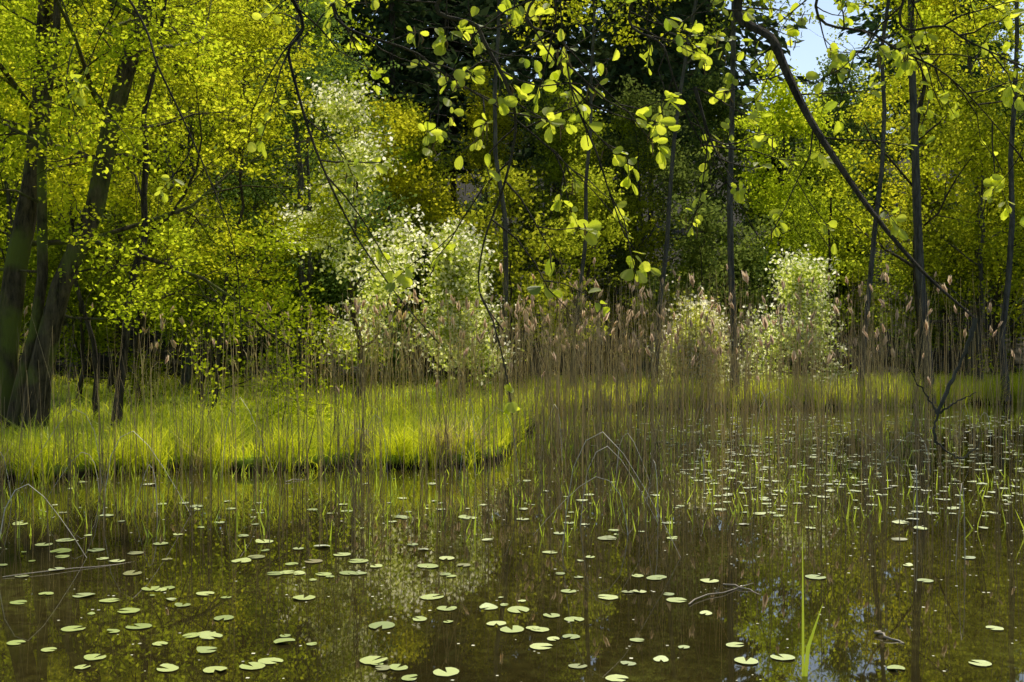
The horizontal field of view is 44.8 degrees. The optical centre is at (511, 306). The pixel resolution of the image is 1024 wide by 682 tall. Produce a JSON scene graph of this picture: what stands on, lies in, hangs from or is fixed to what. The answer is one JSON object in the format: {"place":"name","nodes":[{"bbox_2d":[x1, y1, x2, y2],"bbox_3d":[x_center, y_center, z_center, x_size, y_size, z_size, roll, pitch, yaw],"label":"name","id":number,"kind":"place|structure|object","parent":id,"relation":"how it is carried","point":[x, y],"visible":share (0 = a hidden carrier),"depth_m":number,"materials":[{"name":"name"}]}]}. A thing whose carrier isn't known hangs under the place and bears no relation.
{"place":"outdoors","nodes":[
{"label":"outdoors","id":0,"kind":"place"},
{"bbox_2d":[0,402,1023,681],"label":"pond water","id":1,"kind":"structure","parent":0,"point":[856,598],"depth_m":11.53,"materials":[{"name":"liquid"}]},
{"bbox_2d":[0,414,1023,680],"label":"lily pads","id":2,"kind":"object","parent":1,"relation":"on","point":[262,662],"visible":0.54,"depth_m":10.70,"materials":[{"name":"plant"}]},
{"bbox_2d":[3,423,1022,680],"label":"floating sticks","id":3,"kind":"object","parent":1,"relation":"on","point":[599,577],"visible":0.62,"depth_m":11.03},
{"bbox_2d":[802,528,821,675],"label":"grass blades","id":4,"kind":"object","parent":1,"relation":"in","point":[805,668],"visible":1,"depth_m":8.42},
{"bbox_2d":[939,77,1023,336],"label":"tree","id":5,"kind":"object","parent":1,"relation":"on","point":[985,263],"visible":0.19,"depth_m":37.28,"materials":[{"name":"green plant"}]},
{"bbox_2d":[0,135,1023,480],"bbox_3d":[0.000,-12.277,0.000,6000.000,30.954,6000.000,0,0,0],"label":"ground","id":6,"kind":"structure","parent":0,"point":[176,359],"depth_m":45.25,"materials":[{"name":"soil"}]},
{"bbox_2d":[0,1,112,318],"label":"tree","id":7,"kind":"object","parent":6,"relation":"on","point":[9,200],"visible":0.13,"depth_m":32.58,"materials":[{"name":"plant"}]},
{"bbox_2d":[0,201,116,386],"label":"tree","id":8,"kind":"object","parent":6,"relation":"on","point":[77,324],"visible":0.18,"depth_m":31.44,"materials":[{"name":"green plant"}]},
{"bbox_2d":[21,274,132,374],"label":"understory","id":9,"kind":"object","parent":6,"relation":"on","point":[54,370],"visible":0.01,"depth_m":42.34,"materials":[{"name":"green plant"}]},
{"bbox_2d":[0,1,160,298],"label":"tree","id":10,"kind":"object","parent":6,"relation":"on","point":[3,196],"visible":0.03,"depth_m":35.64,"materials":[{"name":"green plant"}]},
{"bbox_2d":[0,51,166,334],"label":"tree","id":11,"kind":"object","parent":6,"relation":"on","point":[105,215],"visible":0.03,"depth_m":43.38,"materials":[{"name":"green plant"}]},
{"bbox_2d":[0,203,171,402],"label":"tree","id":12,"kind":"object","parent":6,"relation":"on","point":[83,281],"visible":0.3,"depth_m":30.80,"materials":[{"name":"green plant"}]},
{"bbox_2d":[0,0,211,383],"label":"tree","id":13,"kind":"object","parent":6,"relation":"on","point":[70,376],"visible":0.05,"depth_m":36.94,"materials":[{"name":"green plant"}]},
{"bbox_2d":[0,0,231,334],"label":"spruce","id":14,"kind":"object","parent":6,"relation":"on","point":[157,164],"visible":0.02,"depth_m":52.15,"materials":[{"name":"green plant"}]},
{"bbox_2d":[0,0,258,422],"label":"tree","id":15,"kind":"object","parent":6,"relation":"on","point":[78,193],"visible":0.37,"depth_m":24.64,"materials":[{"name":"green plant"}]},
{"bbox_2d":[0,0,269,390],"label":"tree","id":16,"kind":"object","parent":6,"relation":"on","point":[114,352],"visible":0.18,"depth_m":33.67,"materials":[{"name":"green plant"}]},
{"bbox_2d":[0,0,285,374],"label":"tree","id":17,"kind":"object","parent":6,"relation":"on","point":[144,319],"visible":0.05,"depth_m":40.72,"materials":[{"name":"green plant"}]},
{"bbox_2d":[80,173,214,402],"bbox_3d":[-9.037,-0.378,30.511,3.323,5.691,3.450,0,0,25],"label":"tree","id":18,"kind":"object","parent":6,"relation":"on","point":[117,286],"visible":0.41,"depth_m":30.04,"materials":[{"name":"green plant"}]},
{"bbox_2d":[2,0,295,428],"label":"tree","id":19,"kind":"object","parent":6,"relation":"on","point":[125,338],"visible":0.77,"depth_m":22.52,"materials":[{"name":"green plant"}]},
{"bbox_2d":[0,0,327,433],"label":"alder","id":20,"kind":"object","parent":6,"relation":"on","point":[41,271],"visible":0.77,"depth_m":21.52,"materials":[{"name":"green plant"}]},
{"bbox_2d":[68,3,293,357],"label":"tree","id":21,"kind":"object","parent":6,"relation":"on","point":[158,332],"visible":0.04,"depth_m":46.44,"materials":[{"name":"green plant"}]},
{"bbox_2d":[63,0,317,390],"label":"tree","id":22,"kind":"object","parent":6,"relation":"on","point":[187,370],"visible":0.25,"depth_m":33.81,"materials":[{"name":"green plant"}]},
{"bbox_2d":[0,0,383,435],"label":"alder","id":23,"kind":"object","parent":6,"relation":"on","point":[56,305],"visible":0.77,"depth_m":21.79,"materials":[{"name":"green plant"}]},
{"bbox_2d":[0,0,413,429],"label":"alder","id":24,"kind":"object","parent":6,"relation":"on","point":[20,245],"visible":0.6,"depth_m":23.72,"materials":[{"name":"green plant"}]},
{"bbox_2d":[128,0,295,250],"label":"spruce","id":25,"kind":"object","parent":6,"relation":"on","point":[215,188],"visible":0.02,"depth_m":58.00,"materials":[{"name":"green plant"}]},
{"bbox_2d":[146,211,307,402],"bbox_3d":[-7.035,0.086,30.427,3.978,4.793,3.256,0,0,-20],"label":"tree","id":26,"kind":"object","parent":6,"relation":"on","point":[213,304],"visible":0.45,"depth_m":29.97,"materials":[{"name":"green plant"}]},
{"bbox_2d":[181,0,276,383],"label":"tree","id":27,"kind":"object","parent":6,"relation":"on","point":[184,345],"visible":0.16,"depth_m":35.99,"materials":[{"name":"grey plant"}]},
{"bbox_2d":[178,226,292,351],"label":"understory","id":28,"kind":"object","parent":6,"relation":"on","point":[265,338],"visible":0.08,"depth_m":47.32,"materials":[{"name":"green plant"}]},
{"bbox_2d":[108,0,373,410],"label":"tree","id":29,"kind":"object","parent":6,"relation":"on","point":[267,134],"visible":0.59,"depth_m":27.38,"materials":[{"name":"green plant"}]},
{"bbox_2d":[175,33,332,362],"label":"tree","id":30,"kind":"object","parent":6,"relation":"on","point":[250,342],"visible":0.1,"depth_m":44.66,"materials":[{"name":"green plant"}]},
{"bbox_2d":[131,0,378,381],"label":"tree","id":31,"kind":"object","parent":6,"relation":"on","point":[238,349],"visible":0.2,"depth_m":38.17,"materials":[{"name":"green plant"}]},
{"bbox_2d":[203,0,387,390],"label":"tree","id":32,"kind":"object","parent":6,"relation":"on","point":[301,273],"visible":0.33,"depth_m":33.97,"materials":[{"name":"grey plant"}]},
{"bbox_2d":[182,0,418,206],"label":"spruce","id":33,"kind":"object","parent":6,"relation":"on","point":[362,18],"visible":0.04,"depth_m":61.24,"materials":[{"name":"green plant"}]},
{"bbox_2d":[186,32,423,390],"bbox_3d":[-5.109,-2.551,34.436,5.860,10.024,6.697,0,0,20],"label":"tree","id":34,"kind":"object","parent":6,"relation":"on","point":[309,272],"visible":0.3,"depth_m":33.79,"materials":[{"name":"green plant"}]},
{"bbox_2d":[261,230,400,386],"bbox_3d":[-5.454,0.058,35.407,3.775,4.869,5.118,0,0,-26],"label":"understory","id":35,"kind":"object","parent":6,"relation":"on","point":[294,282],"visible":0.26,"depth_m":34.89,"materials":[{"name":"green plant"}]},
{"bbox_2d":[253,0,434,364],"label":"tree","id":36,"kind":"object","parent":6,"relation":"on","point":[358,72],"visible":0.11,"depth_m":43.98,"materials":[{"name":"green plant"}]},
{"bbox_2d":[224,0,464,376],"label":"tree","id":37,"kind":"object","parent":6,"relation":"on","point":[313,6],"visible":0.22,"depth_m":39.22,"materials":[{"name":"green plant"}]},
{"bbox_2d":[271,231,421,387],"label":"tree","id":38,"kind":"object","parent":6,"relation":"on","point":[329,278],"visible":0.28,"depth_m":34.92,"materials":[{"name":"green plant"}]},
{"bbox_2d":[259,0,440,223],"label":"spruce","id":39,"kind":"object","parent":6,"relation":"on","point":[399,70],"visible":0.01,"depth_m":70.08,"materials":[{"name":"green plant"}]},
{"bbox_2d":[263,73,457,402],"bbox_3d":[-3.576,-1.513,29.235,4.383,8.010,3.822,0,0,36],"label":"bird cherry","id":40,"kind":"object","parent":6,"relation":"on","point":[333,105],"visible":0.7,"depth_m":28.92,"materials":[{"name":"plant"}]},
{"bbox_2d":[274,0,511,211],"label":"spruce","id":41,"kind":"object","parent":6,"relation":"on","point":[392,28],"visible":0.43,"depth_m":58.65,"materials":[{"name":"green plant"}]},
{"bbox_2d":[317,93,486,380],"bbox_3d":[-3.487,-2.145,39.379,5.520,9.273,5.554,0,0,0],"label":"tree","id":42,"kind":"object","parent":6,"relation":"on","point":[393,182],"visible":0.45,"depth_m":38.87,"materials":[{"name":"green plant"}]},
{"bbox_2d":[359,91,503,368],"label":"tree","id":43,"kind":"object","parent":6,"relation":"on","point":[440,167],"visible":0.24,"depth_m":43.56,"materials":[{"name":"green plant"}]},
{"bbox_2d":[373,224,493,378],"bbox_3d":[-2.606,-0.109,39.502,4.387,5.174,3.851,0,0,32],"label":"understory","id":44,"kind":"object","parent":6,"relation":"on","point":[417,279],"visible":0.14,"depth_m":39.23,"materials":[{"name":"green plant"}]},
{"bbox_2d":[360,170,518,351],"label":"tree","id":45,"kind":"object","parent":6,"relation":"on","point":[417,222],"visible":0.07,"depth_m":42.74,"materials":[{"name":"green plant"}]},
{"bbox_2d":[355,0,544,223],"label":"spruce","id":46,"kind":"object","parent":6,"relation":"on","point":[428,17],"visible":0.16,"depth_m":68.56,"materials":[{"name":"green plant"}]},
{"bbox_2d":[381,0,531,216],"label":"tree","id":47,"kind":"object","parent":6,"relation":"on","point":[429,95],"visible":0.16,"depth_m":69.96,"materials":[{"name":"green plant"}]},
{"bbox_2d":[409,210,526,397],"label":"bird cherry","id":48,"kind":"object","parent":6,"relation":"on","point":[463,255],"visible":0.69,"depth_m":30.15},
{"bbox_2d":[428,185,542,328],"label":"understory","id":49,"kind":"object","parent":6,"relation":"on","point":[484,201],"visible":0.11,"depth_m":53.68,"materials":[{"name":"green plant"}]},
{"bbox_2d":[0,258,1023,564],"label":"reed bed","id":50,"kind":"object","parent":6,"relation":"on","point":[622,398],"visible":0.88,"depth_m":19.83,"materials":[{"name":"plant"}]},
{"bbox_2d":[0,363,1023,483],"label":"bank grass","id":51,"kind":"structure","parent":6,"relation":"on","point":[409,444],"depth_m":21.89,"materials":[{"name":"plant"}]},
{"bbox_2d":[0,397,1023,550],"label":"reed shoots","id":52,"kind":"object","parent":6,"relation":"on","point":[436,495],"visible":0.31,"depth_m":16.94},
{"bbox_2d":[414,159,610,377],"bbox_3d":[0.138,-0.874,35.008,4.472,6.634,8.386,0,0,-23],"label":"understory","id":53,"kind":"object","parent":6,"relation":"on","point":[515,183],"visible":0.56,"depth_m":34.86,"materials":[{"name":"green plant"}]},
{"bbox_2d":[434,55,591,343],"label":"tree","id":54,"kind":"object","parent":6,"relation":"on","point":[477,158],"visible":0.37,"depth_m":48.87,"materials":[{"name":"green plant"}]},
{"bbox_2d":[490,211,588,310],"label":"understory","id":55,"kind":"object","parent":6,"relation":"on","point":[528,261],"visible":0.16,"depth_m":57.41,"materials":[{"name":"green plant"}]},
{"bbox_2d":[483,2,603,234],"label":"tree","id":56,"kind":"object","parent":6,"relation":"on","point":[520,65],"visible":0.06,"depth_m":93.21,"materials":[{"name":"green plant"}]},
{"bbox_2d":[67,0,1023,458],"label":"overhanging alder","id":57,"kind":"object","parent":6,"relation":"on","point":[995,182],"visible":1,"depth_m":7.61,"materials":[{"name":"green plant"}]},
{"bbox_2d":[493,0,600,394],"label":"tree","id":58,"kind":"object","parent":6,"relation":"on","point":[505,235],"visible":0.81,"depth_m":31.81,"materials":[{"name":"grey plant"}]},
{"bbox_2d":[435,0,678,325],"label":"spruce","id":59,"kind":"object","parent":6,"relation":"on","point":[532,33],"visible":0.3,"depth_m":53.81,"materials":[{"name":"green plant"}]},
{"bbox_2d":[484,77,652,375],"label":"tree","id":60,"kind":"object","parent":6,"relation":"on","point":[555,143],"visible":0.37,"depth_m":40.19,"materials":[{"name":"green plant"}]},
{"bbox_2d":[481,80,661,350],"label":"tree","id":61,"kind":"object","parent":6,"relation":"on","point":[534,160],"visible":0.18,"depth_m":47.86,"materials":[{"name":"green plant"}]},
{"bbox_2d":[494,140,664,380],"bbox_3d":[2.356,-1.263,36.111,4.383,7.398,6.432,0,0,-21],"label":"tree","id":62,"kind":"object","parent":6,"relation":"on","point":[597,182],"visible":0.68,"depth_m":35.93,"materials":[{"name":"green plant"}]},
{"bbox_2d":[495,0,685,388],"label":"tree","id":63,"kind":"object","parent":6,"relation":"on","point":[625,33],"visible":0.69,"depth_m":32.38,"materials":[{"name":"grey plant"}]},
{"bbox_2d":[539,0,700,234],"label":"spruce","id":64,"kind":"object","parent":6,"relation":"on","point":[613,93],"visible":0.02,"depth_m":73.68,"materials":[{"name":"green plant"}]},
{"bbox_2d":[550,185,695,375],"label":"tree","id":65,"kind":"object","parent":6,"relation":"on","point":[629,201],"visible":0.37,"depth_m":39.06,"materials":[{"name":"green plant"}]},
{"bbox_2d":[512,0,759,333],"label":"spruce","id":66,"kind":"object","parent":6,"relation":"on","point":[636,60],"visible":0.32,"depth_m":52.82,"materials":[{"name":"green plant"}]},
{"bbox_2d":[571,99,701,338],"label":"tree","id":67,"kind":"object","parent":6,"relation":"on","point":[624,126],"visible":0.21,"depth_m":50.46,"materials":[{"name":"green plant"}]},
{"bbox_2d":[568,74,724,374],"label":"tree","id":68,"kind":"object","parent":6,"relation":"on","point":[681,173],"visible":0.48,"depth_m":40.01,"materials":[{"name":"green plant"}]},
{"bbox_2d":[625,259,725,343],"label":"understory","id":69,"kind":"object","parent":6,"relation":"on","point":[683,277],"visible":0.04,"depth_m":44.35,"materials":[{"name":"green plant"}]},
{"bbox_2d":[563,0,814,392],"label":"tree","id":70,"kind":"object","parent":6,"relation":"on","point":[667,230],"visible":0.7,"depth_m":31.31,"materials":[{"name":"grey plant"}]},
{"bbox_2d":[647,275,753,393],"bbox_3d":[4.754,0.824,32.170,2.860,3.321,2.868,0,0,0],"label":"bush","id":71,"kind":"object","parent":6,"relation":"on","point":[694,337],"visible":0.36,"depth_m":31.63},
{"bbox_2d":[622,0,794,263],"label":"spruce","id":72,"kind":"object","parent":6,"relation":"on","point":[738,42],"visible":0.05,"depth_m":77.53,"materials":[{"name":"green plant"}]},
{"bbox_2d":[631,187,791,380],"bbox_3d":[6.220,-0.283,37.627,4.992,6.670,4.824,0,0,25],"label":"tree","id":73,"kind":"object","parent":6,"relation":"on","point":[692,257],"visible":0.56,"depth_m":37.60,"materials":[{"name":"green plant"}]},
{"bbox_2d":[593,0,839,279],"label":"spruce","id":74,"kind":"object","parent":6,"relation":"on","point":[748,77],"visible":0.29,"depth_m":55.31,"materials":[{"name":"green plant"}]},
{"bbox_2d":[652,228,794,374],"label":"understory","id":75,"kind":"object","parent":6,"relation":"on","point":[721,251],"visible":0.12,"depth_m":41.09,"materials":[{"name":"green plant"}]},
{"bbox_2d":[656,66,804,301],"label":"tree","id":76,"kind":"object","parent":6,"relation":"on","point":[714,111],"visible":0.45,"depth_m":46.99,"materials":[{"name":"green plant"}]},
{"bbox_2d":[727,0,738,393],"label":"tree","id":77,"kind":"object","parent":6,"relation":"on","point":[730,250],"visible":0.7,"depth_m":31.33,"materials":[{"name":"grey plant"}]},
{"bbox_2d":[719,239,815,363],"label":"understory","id":78,"kind":"object","parent":6,"relation":"on","point":[770,299],"visible":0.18,"depth_m":44.24,"materials":[{"name":"green plant"}]},
{"bbox_2d":[742,112,795,253],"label":"tree","id":79,"kind":"object","parent":6,"relation":"on","point":[772,161],"visible":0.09,"depth_m":87.77,"materials":[{"name":"green plant"}]},
{"bbox_2d":[715,59,851,363],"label":"tree","id":80,"kind":"object","parent":6,"relation":"on","point":[782,107],"visible":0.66,"depth_m":43.38,"materials":[{"name":"green plant"}]},
{"bbox_2d":[734,170,850,356],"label":"understory","id":81,"kind":"object","parent":6,"relation":"on","point":[774,221],"visible":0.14,"depth_m":46.01,"materials":[{"name":"green plant"}]},
{"bbox_2d":[719,244,869,392],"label":"bird cherry","id":82,"kind":"object","parent":6,"relation":"on","point":[794,269],"visible":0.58,"depth_m":32.70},
{"bbox_2d":[741,49,903,337],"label":"tree","id":83,"kind":"object","parent":6,"relation":"on","point":[845,96],"visible":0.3,"depth_m":51.49,"materials":[{"name":"green plant"}]},
{"bbox_2d":[786,116,867,274],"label":"tree","id":84,"kind":"object","parent":6,"relation":"on","point":[847,243],"visible":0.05,"depth_m":57.99,"materials":[{"name":"green plant"}]},
{"bbox_2d":[775,190,903,359],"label":"understory","id":85,"kind":"object","parent":6,"relation":"on","point":[848,261],"visible":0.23,"depth_m":45.43,"materials":[{"name":"green plant"}]},
{"bbox_2d":[800,258,893,358],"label":"understory","id":86,"kind":"object","parent":6,"relation":"on","point":[853,300],"visible":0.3,"depth_m":45.41,"materials":[{"name":"green plant"}]},
{"bbox_2d":[787,88,911,256],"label":"forest tree","id":87,"kind":"object","parent":6,"relation":"on","point":[858,128],"visible":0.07,"depth_m":61.53,"materials":[{"name":"green plant"}]},
{"bbox_2d":[757,135,984,371],"bbox_3d":[10.657,-1.344,37.203,6.779,7.601,4.904,0,0,17],"label":"tree","id":88,"kind":"object","parent":6,"relation":"on","point":[815,238],"visible":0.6,"depth_m":37.71,"materials":[{"name":"green plant"}]},
{"bbox_2d":[847,89,911,256],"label":"forest tree","id":89,"kind":"object","parent":6,"relation":"on","point":[875,179],"visible":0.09,"depth_m":80.06,"materials":[{"name":"green plant"}]},
{"bbox_2d":[780,4,1011,224],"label":"forest tree","id":90,"kind":"object","parent":6,"relation":"on","point":[870,49],"visible":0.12,"depth_m":73.78,"materials":[{"name":"green plant"}]},
{"bbox_2d":[773,0,1023,382],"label":"tree","id":91,"kind":"object","parent":6,"relation":"on","point":[894,88],"visible":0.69,"depth_m":34.79,"materials":[{"name":"green plant"}]},
{"bbox_2d":[849,251,956,356],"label":"understory","id":92,"kind":"object","parent":6,"relation":"on","point":[899,305],"visible":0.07,"depth_m":46.27,"materials":[{"name":"green plant"}]},
{"bbox_2d":[857,0,955,385],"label":"tree","id":93,"kind":"object","parent":6,"relation":"on","point":[924,14],"visible":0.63,"depth_m":31.46,"materials":[{"name":"grey plant"}]},
{"bbox_2d":[858,0,983,162],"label":"tree","id":94,"kind":"object","parent":6,"relation":"on","point":[889,37],"visible":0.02,"depth_m":92.18,"materials":[{"name":"green plant"}]},
{"bbox_2d":[908,0,935,403],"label":"tree","id":95,"kind":"object","parent":6,"relation":"on","point":[918,234],"visible":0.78,"depth_m":31.45,"materials":[{"name":"grey plant"}]},
{"bbox_2d":[821,0,1023,370],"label":"tree","id":96,"kind":"object","parent":6,"relation":"on","point":[870,117],"visible":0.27,"depth_m":43.04,"materials":[{"name":"green plant"}]},
{"bbox_2d":[827,0,1023,237],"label":"spruce","id":97,"kind":"object","parent":6,"relation":"on","point":[873,25],"visible":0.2,"depth_m":63.65,"materials":[{"name":"green plant"}]},
{"bbox_2d":[849,0,1013,285],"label":"forest tree","id":98,"kind":"object","parent":6,"relation":"on","point":[970,37],"visible":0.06,"depth_m":70.98,"materials":[{"name":"green plant"}]},
{"bbox_2d":[840,172,1023,370],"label":"tree","id":99,"kind":"object","parent":6,"relation":"on","point":[929,207],"visible":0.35,"depth_m":39.17,"materials":[{"name":"green plant"}]},
{"bbox_2d":[855,0,1023,379],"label":"tree","id":100,"kind":"object","parent":6,"relation":"on","point":[970,50],"visible":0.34,"depth_m":38.63,"materials":[{"name":"green plant"}]},
{"bbox_2d":[876,70,1023,381],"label":"tree","id":101,"kind":"object","parent":6,"relation":"on","point":[992,240],"visible":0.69,"depth_m":35.56,"materials":[{"name":"green plant"}]},
{"bbox_2d":[887,232,1023,374],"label":"understory","id":102,"kind":"object","parent":6,"relation":"on","point":[941,307],"visible":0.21,"depth_m":41.67,"materials":[{"name":"green plant"}]},
{"bbox_2d":[895,165,1023,370],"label":"tree","id":103,"kind":"object","parent":6,"relation":"on","point":[971,193],"visible":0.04,"depth_m":43.40,"materials":[{"name":"green plant"}]},
{"bbox_2d":[907,149,1023,377],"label":"tree","id":104,"kind":"object","parent":6,"relation":"on","point":[993,341],"visible":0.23,"depth_m":37.72,"materials":[{"name":"green plant"}]},
{"bbox_2d":[922,58,1023,348],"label":"tree","id":105,"kind":"object","parent":6,"relation":"on","point":[1021,88],"visible":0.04,"depth_m":47.94,"materials":[{"name":"green plant"}]},
{"bbox_2d":[936,76,1023,375],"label":"tree","id":106,"kind":"object","parent":6,"relation":"on","point":[1004,110],"visible":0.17,"depth_m":40.54,"materials":[{"name":"green plant"}]},
{"bbox_2d":[997,1,1023,400],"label":"tree","id":107,"kind":"object","parent":6,"relation":"on","point":[1009,263],"visible":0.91,"depth_m":32.45,"materials":[{"name":"brown plant"}]},
{"bbox_2d":[337,0,1023,132],"label":"sky","id":108,"kind":"structure","parent":0,"point":[814,46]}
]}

